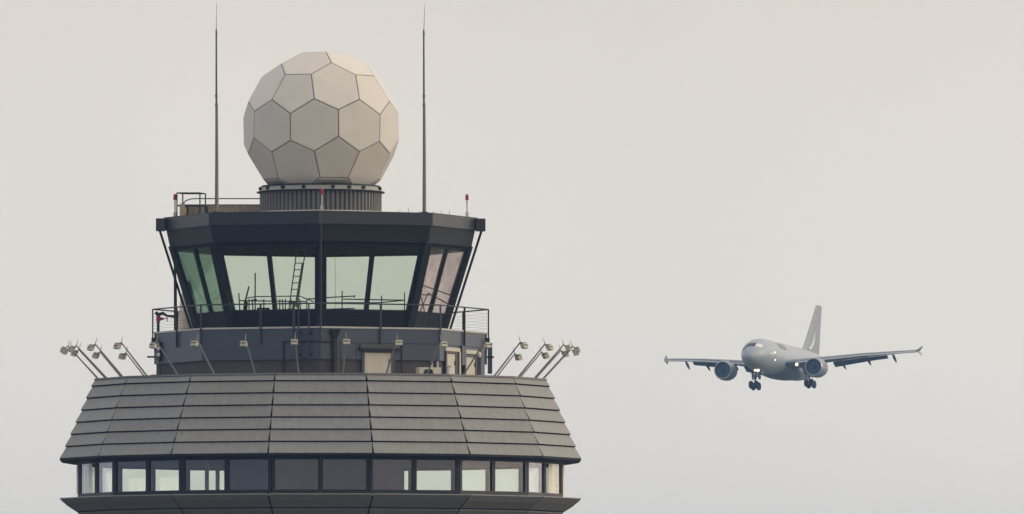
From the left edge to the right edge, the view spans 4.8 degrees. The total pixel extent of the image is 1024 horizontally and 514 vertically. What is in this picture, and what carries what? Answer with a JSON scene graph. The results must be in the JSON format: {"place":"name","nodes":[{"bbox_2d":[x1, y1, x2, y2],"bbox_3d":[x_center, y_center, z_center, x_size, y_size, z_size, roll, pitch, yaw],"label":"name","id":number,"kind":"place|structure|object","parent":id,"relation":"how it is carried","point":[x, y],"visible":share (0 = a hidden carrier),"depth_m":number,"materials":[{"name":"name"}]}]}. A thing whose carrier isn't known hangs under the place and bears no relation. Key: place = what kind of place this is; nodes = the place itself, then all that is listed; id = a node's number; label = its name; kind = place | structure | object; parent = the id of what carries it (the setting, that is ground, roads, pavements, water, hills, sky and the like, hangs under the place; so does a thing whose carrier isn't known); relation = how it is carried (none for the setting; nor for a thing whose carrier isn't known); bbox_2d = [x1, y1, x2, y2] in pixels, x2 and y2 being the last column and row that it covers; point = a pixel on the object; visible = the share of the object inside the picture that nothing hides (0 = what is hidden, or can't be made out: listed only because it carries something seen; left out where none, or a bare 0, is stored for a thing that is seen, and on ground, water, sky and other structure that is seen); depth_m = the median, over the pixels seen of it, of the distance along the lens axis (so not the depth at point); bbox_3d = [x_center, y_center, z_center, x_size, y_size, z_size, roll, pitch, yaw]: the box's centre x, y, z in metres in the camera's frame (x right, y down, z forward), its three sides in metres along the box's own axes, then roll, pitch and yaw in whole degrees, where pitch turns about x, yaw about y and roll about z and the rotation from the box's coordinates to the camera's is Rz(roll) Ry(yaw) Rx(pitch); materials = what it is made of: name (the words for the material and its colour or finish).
{"place":"outdoors","nodes":[
{"label":"outdoors","id":0,"kind":"place"},
{"bbox_2d":[0,0,1023,513],"label":"sky","id":1,"kind":"structure","parent":0,"point":[649,181],"materials":[{"name":"grey"}]},
{"bbox_2d":[664,305,922,389],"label":"airliner","id":2,"kind":"object","parent":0,"point":[770,359],"visible":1,"depth_m":2048.33,"materials":[{"name":"grey metal"}]},
{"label":"apron","id":3,"kind":"structure","parent":0,"visible":0},
{"bbox_2d":[60,204,580,513],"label":"control tower","id":4,"kind":"structure","parent":3,"relation":"on","point":[276,433],"depth_m":593.01,"materials":[{"name":"concrete"}]},
{"bbox_2d":[60,341,97,377],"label":"floodlight","id":5,"kind":"object","parent":4,"relation":"on","point":[62,349],"visible":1,"depth_m":598.90,"materials":[{"name":"grey metal"}]},
{"bbox_2d":[78,461,95,496],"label":"window","id":6,"kind":"structure","parent":4,"relation":"in","point":[80,494],"depth_m":597.22,"materials":[{"name":"black metal"}]},
{"bbox_2d":[68,339,106,377],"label":"floodlight","id":7,"kind":"object","parent":4,"relation":"on","point":[71,349],"visible":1,"depth_m":596.60,"materials":[{"name":"grey metal"}]},
{"bbox_2d":[71,344,104,377],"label":"floodlight","id":8,"kind":"object","parent":4,"relation":"on","point":[73,354],"visible":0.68,"depth_m":603.48,"materials":[{"name":"grey metal"}]},
{"bbox_2d":[84,464,101,492],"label":"window","id":9,"kind":"structure","parent":4,"relation":"in","point":[100,466],"depth_m":604.26,"materials":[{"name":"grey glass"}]},
{"bbox_2d":[95,460,113,495],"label":"window","id":10,"kind":"structure","parent":4,"relation":"in","point":[97,493],"depth_m":594.46,"materials":[{"name":"black metal"}]},
{"bbox_2d":[87,339,122,375],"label":"floodlight","id":11,"kind":"object","parent":4,"relation":"on","point":[90,347],"visible":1,"depth_m":594.39,"materials":[{"name":"grey metal"}]},
{"bbox_2d":[92,346,120,375],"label":"floodlight","id":12,"kind":"object","parent":4,"relation":"on","point":[95,355],"visible":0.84,"depth_m":605.94,"materials":[{"name":"grey metal"}]},
{"bbox_2d":[102,465,119,491],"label":"window","id":13,"kind":"structure","parent":4,"relation":"in","point":[103,466],"depth_m":606.33,"materials":[{"name":"grey metal"}]},
{"bbox_2d":[113,337,146,374],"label":"floodlight","id":14,"kind":"object","parent":4,"relation":"on","point":[118,345],"visible":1,"depth_m":592.34,"materials":[{"name":"grey metal"}]},
{"bbox_2d":[114,459,146,494],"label":"window","id":15,"kind":"structure","parent":4,"relation":"in","point":[116,492],"depth_m":592.58,"materials":[{"name":"black metal"}]},
{"bbox_2d":[118,347,143,374],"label":"floodlight","id":16,"kind":"object","parent":4,"relation":"on","point":[122,356],"visible":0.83,"depth_m":607.85,"materials":[{"name":"grey metal"}]},
{"bbox_2d":[120,466,153,491],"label":"window","id":17,"kind":"structure","parent":4,"relation":"in","point":[121,467],"depth_m":607.07,"materials":[{"name":"grey metal"}]},
{"bbox_2d":[157,342,161,374],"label":"wall lamp pair","id":18,"kind":"object","parent":4,"relation":"attached to","point":[159,354],"depth_m":599.16,"materials":[{"name":"paint"}]},
{"bbox_2d":[149,336,177,373],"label":"floodlight","id":19,"kind":"object","parent":4,"relation":"on","point":[152,345],"visible":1,"depth_m":590.70,"materials":[{"name":"grey metal"}]},
{"bbox_2d":[154,311,174,331],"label":"standpipe","id":20,"kind":"object","parent":4,"relation":"attached to","point":[159,314],"visible":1,"depth_m":599.93,"materials":[{"name":"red metal"}]},
{"bbox_2d":[147,458,181,494],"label":"window","id":21,"kind":"structure","parent":4,"relation":"in","point":[149,492],"depth_m":590.84,"materials":[{"name":"black metal"}]},
{"bbox_2d":[154,467,187,490],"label":"window","id":22,"kind":"structure","parent":4,"relation":"in","point":[155,468],"depth_m":608.71,"materials":[{"name":"grey metal"}]},
{"bbox_2d":[173,194,175,215],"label":"obstruction light","id":23,"kind":"object","parent":4,"relation":"on","point":[174,199],"visible":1,"depth_m":600.40,"materials":[{"name":"red paint"}]},
{"bbox_2d":[174,267,176,329],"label":"davit post","id":24,"kind":"object","parent":4,"relation":"on","point":[175,292],"visible":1,"depth_m":600.09,"materials":[{"name":"metal"}]},
{"bbox_2d":[178,281,195,329],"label":"vent stack","id":25,"kind":"object","parent":4,"relation":"on","point":[183,322],"visible":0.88,"depth_m":602.30,"materials":[{"name":"grey metal"}]},
{"bbox_2d":[178,250,205,299],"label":"cab window","id":26,"kind":"structure","parent":4,"relation":"in","point":[186,251],"depth_m":601.62,"materials":[{"name":"paint"}]},
{"bbox_2d":[174,247,209,314],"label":"cab window","id":27,"kind":"structure","parent":4,"relation":"in","point":[181,269],"depth_m":600.00,"materials":[{"name":"paint"}]},
{"bbox_2d":[190,335,214,373],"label":"floodlight","id":28,"kind":"object","parent":4,"relation":"on","point":[194,343],"visible":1,"depth_m":589.45,"materials":[{"name":"grey metal"}]},
{"bbox_2d":[182,458,225,493],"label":"window","id":29,"kind":"structure","parent":4,"relation":"in","point":[184,491],"depth_m":589.55,"materials":[{"name":"black metal"}]},
{"bbox_2d":[188,468,223,489],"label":"window","id":30,"kind":"structure","parent":4,"relation":"in","point":[200,469],"depth_m":610.05,"materials":[{"name":"grey metal"}]},
{"bbox_2d":[193,246,223,313],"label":"cab window","id":31,"kind":"structure","parent":4,"relation":"in","point":[195,249],"depth_m":597.81,"materials":[{"name":"paint"}]},
{"bbox_2d":[215,3,218,211],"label":"lightning mast","id":32,"kind":"object","parent":4,"relation":"on","point":[216,162],"visible":1,"depth_m":595.48,"materials":[{"name":"metal"}]},
{"bbox_2d":[176,192,259,215],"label":"roof railing","id":33,"kind":"object","parent":4,"relation":"on","point":[188,206],"visible":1,"depth_m":600.36,"materials":[{"name":"grey metal"}]},
{"bbox_2d":[243,286,249,309],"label":"boom arm","id":34,"kind":"object","parent":4,"relation":"attached to","point":[245,306],"visible":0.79,"depth_m":600.62},
{"bbox_2d":[219,244,274,311],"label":"cab window","id":35,"kind":"structure","parent":4,"relation":"in","point":[221,250],"depth_m":595.19,"materials":[{"name":"paint"}]},
{"bbox_2d":[240,335,255,372],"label":"floodlight","id":36,"kind":"object","parent":4,"relation":"on","point":[243,343],"visible":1,"depth_m":588.25,"materials":[{"name":"grey metal"}]},
{"bbox_2d":[224,254,271,300],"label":"cab window","id":37,"kind":"structure","parent":4,"relation":"in","point":[224,254],"depth_m":606.04,"materials":[{"name":"paint"}]},
{"bbox_2d":[226,458,271,493],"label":"window","id":38,"kind":"structure","parent":4,"relation":"in","point":[269,490],"depth_m":588.54,"materials":[{"name":"black metal"}]},
{"bbox_2d":[253,273,256,309],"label":"instrument mast","id":39,"kind":"object","parent":4,"relation":"attached to","point":[254,299],"visible":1,"depth_m":600.71,"materials":[{"name":"metal"}]},
{"bbox_2d":[238,293,314,309],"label":"stair guardrail","id":40,"kind":"object","parent":4,"relation":"on","point":[279,301],"visible":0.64,"depth_m":601.29,"materials":[{"name":"black metal"}]},
{"bbox_2d":[268,243,315,311],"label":"cab window","id":41,"kind":"structure","parent":4,"relation":"in","point":[269,245],"depth_m":594.46,"materials":[{"name":"paint"}]},
{"bbox_2d":[272,255,314,256],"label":"window blind","id":42,"kind":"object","parent":4,"relation":"in","point":[272,255],"depth_m":606.93,"materials":[{"name":"paint"}]},
{"bbox_2d":[291,338,298,372],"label":"floodlight","id":43,"kind":"object","parent":4,"relation":"on","point":[294,341],"visible":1,"depth_m":588.20,"materials":[{"name":"grey metal"}]},
{"bbox_2d":[272,458,319,492],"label":"window","id":44,"kind":"structure","parent":4,"relation":"in","point":[274,490],"depth_m":588.11,"materials":[{"name":"black metal"}]},
{"bbox_2d":[288,248,305,308],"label":"interior ladder","id":45,"kind":"object","parent":4,"relation":"on","point":[299,285],"visible":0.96,"depth_m":600.51,"materials":[{"name":"metal"}]},
{"bbox_2d":[298,303,310,372],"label":"wall ladder","id":46,"kind":"object","parent":4,"relation":"attached to","point":[308,340],"depth_m":592.19,"materials":[{"name":"grey metal"}]},
{"bbox_2d":[152,302,488,346],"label":"balcony railing","id":47,"kind":"object","parent":4,"relation":"attached to","point":[463,316],"visible":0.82,"depth_m":594.35,"materials":[{"name":"grey metal"}]},
{"bbox_2d":[243,52,398,211],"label":"radome","id":48,"kind":"object","parent":4,"relation":"on","point":[314,123],"visible":0.93,"depth_m":597.95,"materials":[{"name":"paint"}]},
{"bbox_2d":[320,188,323,210],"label":"obstruction light","id":49,"kind":"object","parent":4,"relation":"on","point":[321,193],"visible":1,"depth_m":593.30,"materials":[{"name":"red paint"}]},
{"bbox_2d":[321,458,368,492],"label":"window","id":50,"kind":"structure","parent":4,"relation":"in","point":[366,490],"depth_m":588.25,"materials":[{"name":"black metal"}]},
{"bbox_2d":[342,338,349,372],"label":"floodlight","id":51,"kind":"object","parent":4,"relation":"on","point":[346,341],"visible":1,"depth_m":587.72,"materials":[{"name":"grey metal"}]},
{"bbox_2d":[327,255,368,256],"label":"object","id":52,"kind":"structure","parent":4,"relation":"in","point":[327,255],"depth_m":607.07,"materials":[{"name":"paint"}]},
{"bbox_2d":[325,243,373,311],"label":"cab window","id":53,"kind":"structure","parent":4,"relation":"in","point":[371,245],"depth_m":594.32,"materials":[{"name":"paint"}]},
{"bbox_2d":[327,291,404,309],"bbox_3d":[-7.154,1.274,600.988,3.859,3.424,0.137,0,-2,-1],"label":"console rail","id":54,"kind":"object","parent":4,"relation":"on","point":[381,299],"visible":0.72,"depth_m":600.96,"materials":[{"name":"black metal"}]},
{"bbox_2d":[358,344,400,372],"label":"door","id":55,"kind":"structure","parent":4,"relation":"in","point":[372,361],"depth_m":593.30,"materials":[{"name":"beige paint"}]},
{"bbox_2d":[369,458,414,493],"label":"window","id":56,"kind":"structure","parent":4,"relation":"in","point":[371,490],"depth_m":588.68,"materials":[{"name":"black metal"}]},
{"bbox_2d":[386,333,402,372],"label":"floodlight","id":57,"kind":"object","parent":4,"relation":"on","point":[398,342],"visible":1,"depth_m":588.40,"materials":[{"name":"grey metal"}]},
{"bbox_2d":[367,244,421,311],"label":"cab window","id":58,"kind":"structure","parent":4,"relation":"in","point":[420,246],"depth_m":595.33,"materials":[{"name":"paint"}]},
{"bbox_2d":[373,254,417,266],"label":"cab window","id":59,"kind":"structure","parent":4,"relation":"in","point":[377,254],"depth_m":606.04,"materials":[{"name":"paint"}]},
{"bbox_2d":[404,468,409,489],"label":"window","id":60,"kind":"structure","parent":4,"relation":"in","point":[408,469],"depth_m":610.79,"materials":[{"name":"grey metal"}]},
{"bbox_2d":[422,7,427,212],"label":"lightning mast","id":61,"kind":"object","parent":4,"relation":"on","point":[424,162],"visible":1,"depth_m":595.62,"materials":[{"name":"metal"}]},
{"bbox_2d":[416,367,440,373],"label":"air conditioner","id":62,"kind":"object","parent":4,"relation":"on","point":[424,370],"visible":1,"depth_m":592.90,"materials":[{"name":"beige paint"}]},
{"bbox_2d":[410,468,452,489],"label":"window","id":63,"kind":"structure","parent":4,"relation":"in","point":[418,469],"depth_m":610.34,"materials":[{"name":"grey metal"}]},
{"bbox_2d":[417,246,447,313],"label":"cab window","id":64,"kind":"structure","parent":4,"relation":"in","point":[445,250],"depth_m":597.95,"materials":[{"name":"paint"}]},
{"bbox_2d":[420,285,450,310],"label":"guardrail","id":65,"kind":"object","parent":4,"relation":"attached to","point":[428,294],"visible":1,"depth_m":598.93,"materials":[{"name":"grey metal"}]},
{"bbox_2d":[426,336,447,373],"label":"floodlight","id":66,"kind":"object","parent":4,"relation":"on","point":[443,344],"visible":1,"depth_m":589.52,"materials":[{"name":"grey metal"}]},
{"bbox_2d":[415,458,458,493],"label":"window","id":67,"kind":"structure","parent":4,"relation":"in","point":[456,491],"depth_m":589.69,"materials":[{"name":"black metal"}]},
{"bbox_2d":[446,364,451,373],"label":"cowl pipe","id":68,"kind":"object","parent":4,"relation":"attached to","point":[449,366],"visible":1,"depth_m":591.03,"materials":[{"name":"white plastic"}]},
{"bbox_2d":[431,248,467,315],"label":"cab window","id":69,"kind":"structure","parent":4,"relation":"in","point":[463,257],"depth_m":600.15,"materials":[{"name":"paint"}]},
{"bbox_2d":[445,351,456,373],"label":"door","id":70,"kind":"structure","parent":4,"relation":"in","point":[450,357],"depth_m":595.91,"materials":[{"name":"beige paint"}]},
{"bbox_2d":[440,250,462,281],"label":"cab window","id":71,"kind":"structure","parent":4,"relation":"in","point":[456,251],"depth_m":601.98,"materials":[{"name":"paint"}]},
{"bbox_2d":[465,194,468,216],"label":"obstruction light","id":72,"kind":"object","parent":4,"relation":"on","point":[467,199],"visible":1,"depth_m":600.62,"materials":[{"name":"red paint"}]},
{"bbox_2d":[453,467,486,490],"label":"window","id":73,"kind":"structure","parent":4,"relation":"in","point":[477,468],"depth_m":608.86,"materials":[{"name":"grey glass"}]},
{"bbox_2d":[464,355,476,374],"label":"door","id":74,"kind":"structure","parent":4,"relation":"in","point":[472,370],"depth_m":598.39,"materials":[{"name":"beige paint"}]},
{"bbox_2d":[459,459,493,494],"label":"window","id":75,"kind":"structure","parent":4,"relation":"in","point":[491,492],"depth_m":591.13,"materials":[{"name":"grey metal"}]},
{"bbox_2d":[463,337,491,373],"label":"floodlight","id":76,"kind":"object","parent":4,"relation":"on","point":[487,345],"visible":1,"depth_m":590.93,"materials":[{"name":"grey metal"}]},
{"bbox_2d":[487,466,520,491],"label":"window","id":77,"kind":"structure","parent":4,"relation":"in","point":[519,467],"depth_m":607.37,"materials":[{"name":"grey glass"}]},
{"bbox_2d":[497,348,522,375],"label":"floodlight","id":78,"kind":"object","parent":4,"relation":"on","point":[517,356],"visible":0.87,"depth_m":608.12,"materials":[{"name":"grey metal"}]},
{"bbox_2d":[494,459,526,495],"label":"window","id":79,"kind":"structure","parent":4,"relation":"in","point":[524,492],"depth_m":593.01,"materials":[{"name":"grey metal"}]},
{"bbox_2d":[494,338,528,374],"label":"floodlight","id":80,"kind":"object","parent":4,"relation":"on","point":[523,345],"visible":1,"depth_m":592.65,"materials":[{"name":"grey metal"}]},
{"bbox_2d":[521,465,538,491],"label":"window","id":81,"kind":"structure","parent":4,"relation":"in","point":[537,466],"depth_m":606.63,"materials":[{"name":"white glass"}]},
{"bbox_2d":[520,351,549,376],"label":"floodlight","id":82,"kind":"object","parent":4,"relation":"on","point":[545,355],"visible":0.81,"depth_m":606.12,"materials":[{"name":"grey metal"}]},
{"bbox_2d":[518,338,553,376],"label":"floodlight","id":83,"kind":"object","parent":4,"relation":"on","point":[549,347],"visible":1,"depth_m":594.64,"materials":[{"name":"grey metal"}]},
{"bbox_2d":[527,460,544,495],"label":"window","id":84,"kind":"structure","parent":4,"relation":"in","point":[531,461],"depth_m":594.61,"materials":[{"name":"grey metal"}]},
{"bbox_2d":[539,464,557,492],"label":"window","id":85,"kind":"structure","parent":4,"relation":"in","point":[540,466],"depth_m":604.56,"materials":[{"name":"white glass"}]},
{"bbox_2d":[536,346,568,377],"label":"floodlight","id":86,"kind":"object","parent":4,"relation":"on","point":[563,353],"visible":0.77,"depth_m":603.91,"materials":[{"name":"grey metal"}]},
{"bbox_2d":[534,340,571,377],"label":"floodlight","id":87,"kind":"object","parent":4,"relation":"on","point":[568,347],"visible":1,"depth_m":596.91,"materials":[{"name":"grey metal"}]},
{"bbox_2d":[545,461,562,496],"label":"window","id":88,"kind":"structure","parent":4,"relation":"in","point":[560,494],"depth_m":597.66,"materials":[{"name":"grey glass"}]},
{"bbox_2d":[543,340,579,377],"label":"floodlight","id":89,"kind":"object","parent":4,"relation":"on","point":[577,349],"visible":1,"depth_m":599.24,"materials":[{"name":"grey metal"}]},
{"bbox_2d":[544,344,578,378],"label":"floodlight","id":90,"kind":"object","parent":4,"relation":"on","point":[574,353],"visible":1,"depth_m":601.50,"materials":[{"name":"grey metal"}]}
]}

